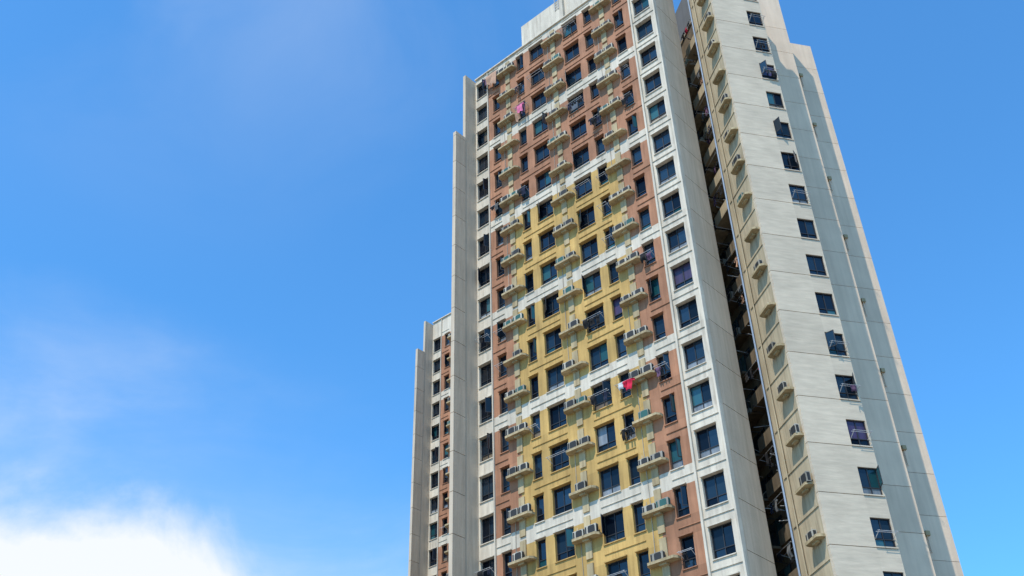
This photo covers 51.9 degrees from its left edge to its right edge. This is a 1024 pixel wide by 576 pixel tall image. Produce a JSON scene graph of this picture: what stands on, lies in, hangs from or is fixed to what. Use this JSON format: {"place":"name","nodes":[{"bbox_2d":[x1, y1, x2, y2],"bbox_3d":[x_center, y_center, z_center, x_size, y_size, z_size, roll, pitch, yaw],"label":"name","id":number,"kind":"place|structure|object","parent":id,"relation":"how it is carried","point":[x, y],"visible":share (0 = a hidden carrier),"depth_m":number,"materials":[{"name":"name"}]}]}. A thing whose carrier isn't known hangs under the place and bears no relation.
{"place":"outdoors","nodes":[
{"label":"outdoors","id":0,"kind":"place"},
{"bbox_2d":[408,312,450,575],"bbox_3d":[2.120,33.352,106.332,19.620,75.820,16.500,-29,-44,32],"label":"apartment tower","id":1,"kind":"structure","parent":0,"point":[429,535],"depth_m":118.37,"materials":[{"name":"white paint"}]},
{"bbox_2d":[430,333,449,575],"bbox_3d":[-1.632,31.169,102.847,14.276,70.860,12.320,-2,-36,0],"label":"window frames","id":2,"kind":"structure","parent":1,"relation":"in","point":[434,555],"depth_m":118.55,"materials":[{"name":"grey metal"}]},
{"bbox_2d":[431,335,448,575],"bbox_3d":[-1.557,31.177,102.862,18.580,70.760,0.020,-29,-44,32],"label":"window panes","id":3,"kind":"structure","parent":1,"relation":"in","point":[437,385],"depth_m":118.71,"materials":[{"name":"black glass"}]},
{"bbox_2d":[0,0,1023,575],"label":"sky","id":4,"kind":"structure","parent":0,"point":[226,225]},
{"label":"ground","id":5,"kind":"structure","parent":0,"visible":0},
{"bbox_2d":[448,0,776,575],"bbox_3d":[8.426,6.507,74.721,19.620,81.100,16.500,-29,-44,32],"label":"apartment tower","id":6,"kind":"structure","parent":5,"relation":"on","point":[587,275],"depth_m":71.87,"materials":[{"name":"white paint"}]},
{"bbox_2d":[483,70,495,84],"bbox_3d":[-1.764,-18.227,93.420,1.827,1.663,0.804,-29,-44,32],"label":"hanging laundry","id":7,"kind":"object","parent":6,"relation":"hanging from","point":[490,79],"visible":1,"depth_m":93.26,"materials":[{"name":"fabric"}]},
{"bbox_2d":[512,100,526,121],"bbox_3d":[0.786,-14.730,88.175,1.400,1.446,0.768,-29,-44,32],"label":"hanging laundry","id":8,"kind":"object","parent":6,"relation":"hanging from","point":[520,106],"visible":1,"depth_m":88.12,"materials":[{"name":"fabric"}]},
{"bbox_2d":[479,0,735,575],"bbox_3d":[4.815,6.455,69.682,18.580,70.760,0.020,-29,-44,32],"label":"window panes","id":9,"kind":"structure","parent":6,"relation":"in","point":[717,533],"depth_m":70.69,"materials":[{"name":"black glass"}]},
{"bbox_2d":[477,0,739,575],"bbox_3d":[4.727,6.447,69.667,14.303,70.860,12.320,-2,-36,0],"label":"window frames","id":10,"kind":"structure","parent":6,"relation":"in","point":[568,532],"depth_m":73.13,"materials":[{"name":"grey metal"}]},
{"bbox_2d":[614,378,635,392],"bbox_3d":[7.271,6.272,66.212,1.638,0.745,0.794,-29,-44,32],"label":"hanging laundry","id":11,"kind":"object","parent":6,"relation":"hanging from","point":[627,384],"visible":1,"depth_m":66.00,"materials":[{"name":"fabric"}]},
{"bbox_2d":[675,0,963,575],"bbox_3d":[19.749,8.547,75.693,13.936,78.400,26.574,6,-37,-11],"label":"apartment tower","id":12,"kind":"structure","parent":5,"relation":"on","point":[848,483],"depth_m":68.12,"materials":[{"name":"beige concrete"}]},
{"bbox_2d":[685,0,901,575],"bbox_3d":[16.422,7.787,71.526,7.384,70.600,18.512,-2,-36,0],"label":"window panes","id":13,"kind":"structure","parent":12,"relation":"in","point":[862,472],"depth_m":65.20,"materials":[{"name":"black glass"}]},
{"bbox_2d":[685,0,902,575],"bbox_3d":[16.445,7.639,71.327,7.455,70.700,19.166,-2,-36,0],"label":"window frames","id":14,"kind":"structure","parent":12,"relation":"in","point":[829,335],"depth_m":65.17,"materials":[{"name":"grey metal"}]}
]}

